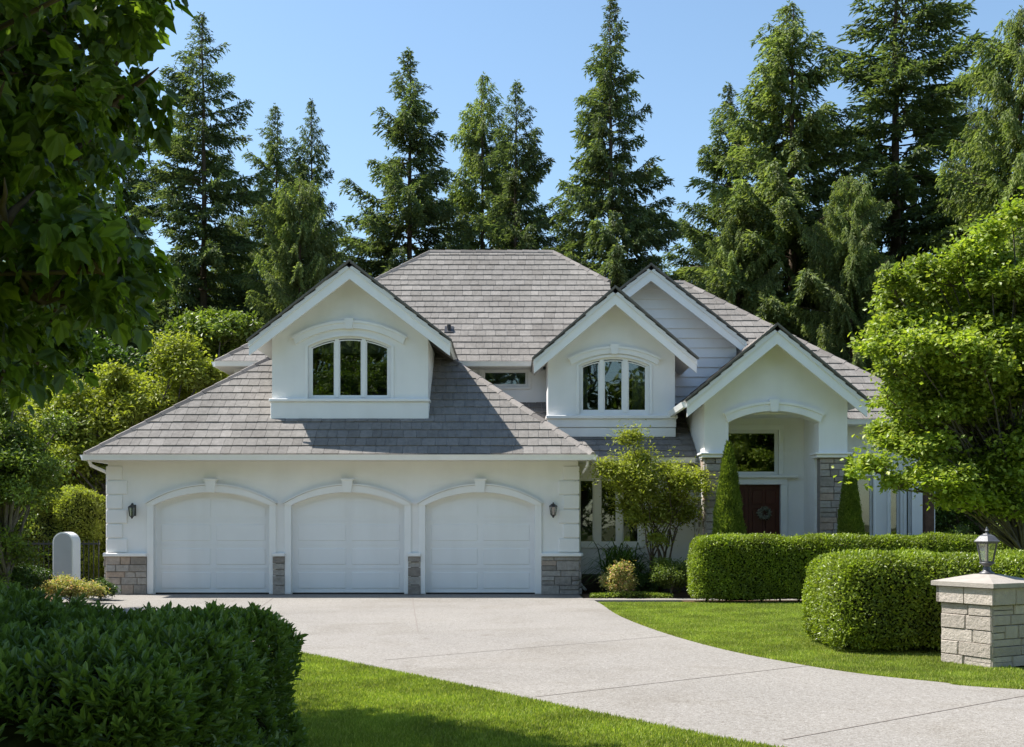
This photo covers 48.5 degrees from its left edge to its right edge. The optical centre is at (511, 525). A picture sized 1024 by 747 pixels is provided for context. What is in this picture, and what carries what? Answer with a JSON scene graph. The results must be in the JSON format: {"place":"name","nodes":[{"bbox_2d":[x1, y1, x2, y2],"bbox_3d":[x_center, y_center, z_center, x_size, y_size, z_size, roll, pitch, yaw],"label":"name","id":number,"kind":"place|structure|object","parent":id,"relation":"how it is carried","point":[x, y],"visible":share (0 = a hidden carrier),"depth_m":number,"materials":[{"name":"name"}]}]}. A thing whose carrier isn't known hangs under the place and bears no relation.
{"place":"outdoors","nodes":[
{"label":"outdoors","id":0,"kind":"place"},
{"bbox_2d":[3,0,1023,482],"label":"sky","id":1,"kind":"structure","parent":0,"point":[341,55],"materials":[{"name":"blue"}]},
{"bbox_2d":[62,594,1023,746],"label":"driveway","id":2,"kind":"structure","parent":0,"point":[776,705],"depth_m":12.43,"materials":[{"name":"concrete"}]},
{"bbox_2d":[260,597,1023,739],"bbox_3d":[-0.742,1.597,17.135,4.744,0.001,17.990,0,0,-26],"label":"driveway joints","id":3,"kind":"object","parent":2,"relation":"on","point":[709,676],"visible":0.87,"depth_m":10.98,"materials":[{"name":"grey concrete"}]},
{"bbox_2d":[582,592,690,597],"bbox_3d":[7.810,1.604,26.420,12.380,0.001,3.160,0,0,0],"label":"flower bed","id":4,"kind":"object","parent":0,"point":[674,595],"visible":0.17,"depth_m":25.91,"materials":[{"name":"brown soil"}]},
{"bbox_2d":[597,558,639,597],"bbox_3d":[2.316,1.187,25.098,1.025,0.931,0.844,0,0,0],"label":"flowering shrub","id":5,"kind":"object","parent":4,"relation":"on","point":[619,577],"visible":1,"depth_m":24.96,"materials":[{"name":"yellow plant"}]},
{"bbox_2d":[577,531,659,592],"bbox_3d":[2.482,0.920,26.366,2.415,1.547,2.618,0,0,0],"label":"strap leaf plant","id":6,"kind":"object","parent":4,"relation":"on","point":[614,555],"visible":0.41,"depth_m":26.20,"materials":[{"name":"green plant"}]},
{"bbox_2d":[589,591,672,597],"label":"ground cover","id":7,"kind":"object","parent":4,"relation":"on","point":[633,594],"visible":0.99,"depth_m":24.89,"materials":[{"name":"green plant"}]},
{"bbox_2d":[634,570,664,592],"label":"rounded shrub","id":8,"kind":"object","parent":4,"relation":"on","point":[647,585],"visible":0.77,"depth_m":25.74,"materials":[{"name":"green plant"}]},
{"bbox_2d":[580,419,719,592],"bbox_3d":[3.200,-0.380,25.867,3.160,4.078,2.308,0,0,-23],"label":"ornamental tree","id":9,"kind":"object","parent":4,"relation":"on","point":[633,477],"visible":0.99,"depth_m":25.74,"materials":[{"name":"green plant"}]},
{"bbox_2d":[648,553,688,592],"bbox_3d":[3.555,1.137,25.178,1.132,1.030,1.106,0,0,0],"label":"rounded shrub","id":10,"kind":"object","parent":4,"relation":"on","point":[667,572],"visible":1,"depth_m":25.08,"materials":[{"name":"green plant"}]},
{"bbox_2d":[710,440,746,534],"bbox_3d":[4.815,-0.153,25.244,1.026,3.506,1.010,0,0,0],"label":"cone cypress","id":11,"kind":"object","parent":4,"relation":"on","point":[727,513],"visible":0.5,"depth_m":25.07,"materials":[{"name":"green plant"}]},
{"bbox_2d":[836,455,864,534],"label":"cone cypress","id":12,"kind":"object","parent":4,"relation":"on","point":[849,518],"visible":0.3,"depth_m":25.09,"materials":[{"name":"green plant"}]},
{"bbox_2d":[923,485,933,533],"bbox_3d":[9.991,0.320,27.300,0.287,2.560,0.260,0,0,0],"label":"timber post","id":13,"kind":"object","parent":4,"relation":"on","point":[928,520],"visible":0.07,"depth_m":27.20,"materials":[{"name":"brown wood"}]},
{"bbox_2d":[936,522,971,534],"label":"rounded shrub","id":14,"kind":"object","parent":4,"relation":"on","point":[956,531],"visible":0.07,"depth_m":27.15,"materials":[{"name":"green plant"}]},
{"bbox_2d":[272,601,1023,746],"bbox_3d":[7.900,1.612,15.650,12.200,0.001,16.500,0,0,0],"label":"lawn","id":15,"kind":"structure","parent":0,"point":[1022,667],"depth_m":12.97,"materials":[{"name":"green plant"}]},
{"bbox_2d":[681,600,802,602],"bbox_3d":[8.300,1.604,23.635,9.400,0.001,1.170,0,0,0],"label":"hedge bed","id":16,"kind":"object","parent":15,"relation":"on","point":[794,601],"visible":0.25,"depth_m":23.87,"materials":[{"name":"brown soil"}]},
{"bbox_2d":[686,531,1012,601],"bbox_3d":[8.164,0.869,23.674,9.063,1.509,1.197,0,0,0],"label":"clipped hedge","id":17,"kind":"object","parent":16,"relation":"on","point":[732,566],"visible":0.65,"depth_m":23.25,"materials":[{"name":"green plant"}]},
{"bbox_2d":[801,546,1023,650],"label":"clipped hedge","id":18,"kind":"object","parent":15,"relation":"on","point":[871,598],"visible":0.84,"depth_m":14.05,"materials":[{"name":"green plant"}]},
{"bbox_2d":[831,186,1023,549],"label":"maple tree","id":19,"kind":"object","parent":15,"relation":"on","point":[945,338],"visible":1,"depth_m":18.69,"materials":[{"name":"green plant"}]},
{"bbox_2d":[931,574,1023,667],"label":"stone pillar","id":20,"kind":"structure","parent":15,"relation":"on","point":[982,619],"depth_m":12.84,"materials":[{"name":"beige stone"}]},
{"bbox_2d":[974,527,999,573],"bbox_3d":[5.483,0.297,13.139,0.310,0.555,0.300,0,0,0],"label":"lantern","id":21,"kind":"object","parent":20,"relation":"on","point":[986,538],"visible":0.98,"depth_m":13.09,"materials":[{"name":"grey metal"}]},
{"bbox_2d":[585,598,801,601],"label":"path","id":22,"kind":"structure","parent":0,"point":[638,599],"depth_m":24.39,"materials":[{"name":"concrete"}]},
{"label":"ground","id":23,"kind":"structure","parent":0,"visible":0},
{"bbox_2d":[2,185,139,487],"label":"fir tree","id":24,"kind":"object","parent":23,"relation":"on","point":[102,329],"depth_m":40.32,"materials":[{"name":"green plant"}]},
{"bbox_2d":[34,572,110,602],"bbox_3d":[-9.030,1.294,23.347,1.422,0.712,1.341,0,0,-28],"label":"flowering shrub","id":25,"kind":"object","parent":23,"relation":"on","point":[71,586],"visible":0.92,"depth_m":23.06,"materials":[{"name":"yellow plant"}]},
{"bbox_2d":[2,328,156,435],"bbox_3d":[-13.471,-2.475,34.291,5.262,8.260,5.904,0,0,-31],"label":"leafy tree","id":26,"kind":"object","parent":23,"relation":"on","point":[116,351],"visible":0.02,"depth_m":33.23,"materials":[{"name":"green plant"}]},
{"bbox_2d":[84,577,120,599],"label":"shrub","id":27,"kind":"object","parent":23,"relation":"on","point":[111,588],"visible":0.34,"depth_m":24.11,"materials":[{"name":"green plant"}]},
{"bbox_2d":[9,324,229,496],"bbox_3d":[-10.825,-1.864,31.313,6.364,7.054,5.058,0,0,-18],"label":"leafy tree","id":28,"kind":"object","parent":23,"relation":"on","point":[120,401],"visible":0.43,"depth_m":30.13,"materials":[{"name":"green plant"}]},
{"bbox_2d":[82,74,172,376],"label":"spruce tree","id":29,"kind":"object","parent":23,"relation":"on","point":[138,196],"visible":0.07,"depth_m":45.93,"materials":[{"name":"green plant"}]},
{"bbox_2d":[99,11,275,399],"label":"spruce tree","id":30,"kind":"object","parent":23,"relation":"on","point":[195,284],"visible":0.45,"depth_m":40.66,"materials":[{"name":"green plant"}]},
{"bbox_2d":[155,305,264,391],"bbox_3d":[-9.147,-2.599,35.051,3.369,8.514,3.128,0,0,27],"label":"leafy tree","id":31,"kind":"object","parent":23,"relation":"on","point":[227,332],"visible":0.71,"depth_m":34.53,"materials":[{"name":"green plant"}]},
{"bbox_2d":[200,216,270,320],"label":"cedar tree","id":32,"kind":"object","parent":23,"relation":"on","point":[248,268],"visible":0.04,"depth_m":43.64,"materials":[{"name":"green plant"}]},
{"bbox_2d":[227,103,312,319],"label":"spruce tree","id":33,"kind":"object","parent":23,"relation":"on","point":[277,164],"visible":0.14,"depth_m":46.70,"materials":[{"name":"green plant"}]},
{"bbox_2d":[258,98,344,287],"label":"spruce tree","id":34,"kind":"object","parent":23,"relation":"on","point":[304,171],"visible":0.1,"depth_m":48.81,"materials":[{"name":"green plant"}]},
{"bbox_2d":[239,176,371,331],"bbox_3d":[-7.144,-4.668,39.529,9.186,14.581,7.276,0,0,-36],"label":"cedar tree","id":35,"kind":"object","parent":23,"relation":"on","point":[284,287],"visible":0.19,"depth_m":38.60,"materials":[{"name":"green plant"}]},
{"bbox_2d":[331,47,479,277],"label":"spruce tree","id":36,"kind":"object","parent":23,"relation":"on","point":[418,211],"visible":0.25,"depth_m":43.24,"materials":[{"name":"green plant"}]},
{"bbox_2d":[439,71,543,249],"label":"fir tree","id":37,"kind":"object","parent":23,"relation":"on","point":[468,202],"visible":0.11,"depth_m":47.79,"materials":[{"name":"green plant"}]},
{"bbox_2d":[80,250,934,593],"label":"house","id":38,"kind":"structure","parent":23,"relation":"on","point":[436,420],"depth_m":26.44,"materials":[{"name":"white paint"}]},
{"bbox_2d":[156,492,268,593],"bbox_3d":[-6.939,0.400,26.458,2.769,2.400,0.065,0,0,0],"label":"garage door","id":39,"kind":"structure","parent":38,"relation":"in","point":[209,542],"depth_m":26.43,"materials":[{"name":"paint"}]},
{"bbox_2d":[293,492,403,593],"bbox_3d":[-3.790,0.400,26.458,2.712,2.400,0.065,0,0,0],"label":"garage door","id":40,"kind":"structure","parent":38,"relation":"in","point":[345,542],"depth_m":26.43,"materials":[{"name":"paint"}]},
{"bbox_2d":[305,333,393,398],"bbox_3d":[-3.841,-3.765,27.026,2.100,1.613,0.303,0,0,0],"label":"window","id":41,"kind":"structure","parent":38,"relation":"in","point":[351,343],"depth_m":26.95,"materials":[{"name":"white plastic"}]},
{"bbox_2d":[426,492,534,593],"bbox_3d":[-0.734,0.400,26.458,2.631,2.400,0.065,0,0,0],"label":"garage door","id":42,"kind":"structure","parent":38,"relation":"in","point":[477,542],"depth_m":26.43,"materials":[{"name":"paint"}]},
{"bbox_2d":[479,369,530,388],"bbox_3d":[-0.176,-3.846,29.740,1.369,0.605,0.180,0,0,0],"label":"window","id":43,"kind":"structure","parent":38,"relation":"in","point":[527,385],"depth_m":29.75,"materials":[{"name":"white plastic"}]},
{"bbox_2d":[581,477,643,547],"bbox_3d":[2.350,-0.312,27.514,1.635,1.727,0.328,0,0,0],"label":"window","id":44,"kind":"structure","parent":38,"relation":"in","point":[620,534],"depth_m":27.45,"materials":[{"name":"white plastic"}]},
{"bbox_2d":[576,354,651,413],"bbox_3d":[2.498,-3.435,27.927,1.856,1.462,0.303,0,0,0],"label":"window","id":45,"kind":"structure","parent":38,"relation":"in","point":[641,369],"depth_m":27.85,"materials":[{"name":"white glass"}]},
{"bbox_2d":[739,485,747,533],"bbox_3d":[5.320,0.238,27.427,0.743,2.403,0.065,0,0,0],"label":"front door","id":46,"kind":"structure","parent":38,"relation":"in","point":[743,488],"depth_m":27.41,"materials":[{"name":"brown wood"}]},
{"bbox_2d":[728,425,783,474],"bbox_3d":[5.654,-1.798,27.400,1.742,1.209,0.160,0,0,0],"label":"window","id":47,"kind":"structure","parent":38,"relation":"in","point":[778,430],"depth_m":27.33,"materials":[{"name":"white plastic"}]},
{"bbox_2d":[748,485,778,533],"bbox_3d":[6.071,0.238,27.427,0.743,2.403,0.065,0,0,0],"label":"front door","id":48,"kind":"structure","parent":38,"relation":"in","point":[759,496],"depth_m":27.41,"materials":[{"name":"brown wood"}]},
{"bbox_2d":[756,506,771,520],"bbox_3d":[6.062,-0.286,27.345,0.404,0.373,0.169,0,0,0],"label":"wreath","id":49,"kind":"object","parent":38,"relation":"attached to","point":[760,514],"visible":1,"depth_m":27.34,"materials":[{"name":"green plant"}]},
{"bbox_2d":[857,474,875,535],"bbox_3d":[8.704,-0.050,28.140,0.540,2.440,0.180,0,0,0],"label":"window","id":50,"kind":"structure","parent":38,"relation":"in","point":[874,481],"depth_m":28.08,"materials":[{"name":"white plastic"}]},
{"bbox_2d":[887,487,902,534],"bbox_3d":[9.451,-0.050,28.140,0.379,2.440,0.180,0,0,0],"label":"window","id":51,"kind":"structure","parent":38,"relation":"in","point":[888,493],"depth_m":28.08,"materials":[{"name":"white plastic"}]},
{"bbox_2d":[903,484,913,534],"bbox_3d":[9.791,-0.050,28.140,0.268,2.440,0.180,0,0,0],"label":"window","id":52,"kind":"structure","parent":38,"relation":"in","point":[910,494],"depth_m":28.10,"materials":[{"name":"white plastic"}]},
{"bbox_2d":[468,79,576,255],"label":"spruce tree","id":53,"kind":"object","parent":23,"relation":"on","point":[505,233],"visible":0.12,"depth_m":44.87,"materials":[{"name":"green plant"}]},
{"bbox_2d":[541,0,687,288],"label":"spruce tree","id":54,"kind":"object","parent":23,"relation":"on","point":[636,228],"visible":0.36,"depth_m":41.62,"materials":[{"name":"green plant"}]},
{"bbox_2d":[647,253,672,275],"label":"fir tree","id":55,"kind":"object","parent":23,"relation":"on","point":[662,268],"depth_m":49.89,"materials":[{"name":"green plant"}]},
{"bbox_2d":[661,81,775,288],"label":"spruce tree","id":56,"kind":"object","parent":23,"relation":"on","point":[709,161],"visible":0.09,"depth_m":46.35,"materials":[{"name":"green plant"}]},
{"bbox_2d":[684,205,800,471],"bbox_3d":[7.862,-4.367,39.517,8.287,13.885,6.564,0,0,-39],"label":"cedar tree","id":57,"kind":"object","parent":23,"relation":"on","point":[729,258],"visible":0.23,"depth_m":39.40,"materials":[{"name":"green plant"}]},
{"bbox_2d":[675,1,906,471],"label":"fir tree","id":58,"kind":"object","parent":23,"relation":"on","point":[779,197],"visible":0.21,"depth_m":40.83,"materials":[{"name":"green plant"}]},
{"bbox_2d":[763,173,901,471],"bbox_3d":[10.846,-4.572,37.812,8.094,14.360,6.412,0,0,18],"label":"cedar tree","id":59,"kind":"object","parent":23,"relation":"on","point":[830,328],"visible":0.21,"depth_m":37.61,"materials":[{"name":"green plant"}]},
{"bbox_2d":[752,0,997,347],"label":"spruce tree","id":60,"kind":"object","parent":23,"relation":"on","point":[932,102],"visible":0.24,"depth_m":42.10,"materials":[{"name":"green plant"}]},
{"bbox_2d":[908,163,974,255],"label":"fir tree","id":61,"kind":"object","parent":23,"relation":"on","point":[950,212],"depth_m":45.75,"materials":[{"name":"green plant"}]},
{"bbox_2d":[944,93,997,175],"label":"spruce tree","id":62,"kind":"object","parent":23,"relation":"on","point":[966,113],"visible":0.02,"depth_m":49.83,"materials":[{"name":"green plant"}]},
{"bbox_2d":[935,495,1007,535],"bbox_3d":[12.387,-0.400,31.114,5.991,4.103,4.440,0,0,0],"label":"shrub","id":63,"kind":"object","parent":23,"relation":"on","point":[945,518],"visible":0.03,"depth_m":30.92,"materials":[{"name":"green plant"}]},
{"bbox_2d":[924,5,1023,534],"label":"cedar tree","id":64,"kind":"object","parent":23,"relation":"on","point":[992,183],"visible":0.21,"depth_m":35.96,"materials":[{"name":"green plant"}]},
{"label":"side bed","id":65,"kind":"structure","parent":0,"visible":0},
{"bbox_2d":[2,563,55,590],"bbox_3d":[-9.934,1.152,22.228,1.704,0.997,1.713,0,0,0],"label":"shrub","id":66,"kind":"object","parent":65,"relation":"on","point":[29,576],"visible":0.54,"depth_m":22.29,"materials":[{"name":"green plant"}]},
{"bbox_2d":[8,483,105,590],"bbox_3d":[-11.678,0.332,27.654,4.349,2.760,2.045,0,0,0],"label":"leafy hedge","id":67,"kind":"object","parent":65,"relation":"on","point":[79,510],"visible":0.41,"depth_m":27.01,"materials":[{"name":"green plant"}]},
{"bbox_2d":[21,540,99,594],"bbox_3d":[-11.000,0.975,26.220,3.000,1.250,0.040,0,0,0],"label":"railing","id":68,"kind":"object","parent":65,"relation":"on","point":[48,543],"visible":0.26,"depth_m":26.21,"materials":[{"name":"black metal"}]},
{"bbox_2d":[53,532,79,598],"bbox_3d":[-9.711,0.876,24.804,0.443,1.449,0.432,0,0,0],"label":"garden post","id":69,"kind":"object","parent":65,"relation":"on","point":[66,553],"visible":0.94,"depth_m":24.59,"materials":[{"name":"white"}]},
{"label":"left lawn","id":70,"kind":"structure","parent":0,"visible":0},
{"bbox_2d":[0,387,89,588],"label":"shrub","id":71,"kind":"object","parent":70,"relation":"on","point":[20,454],"visible":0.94,"depth_m":21.33,"materials":[{"name":"green plant"}]},
{"bbox_2d":[0,0,196,417],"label":"maple tree","id":72,"kind":"object","parent":70,"relation":"on","point":[76,257],"visible":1,"depth_m":5.35,"materials":[{"name":"green plant"}]},
{"bbox_2d":[0,581,309,746],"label":"laurel hedge","id":73,"kind":"object","parent":70,"relation":"on","point":[75,672],"visible":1,"depth_m":5.06,"materials":[{"name":"green plant"}]}
]}

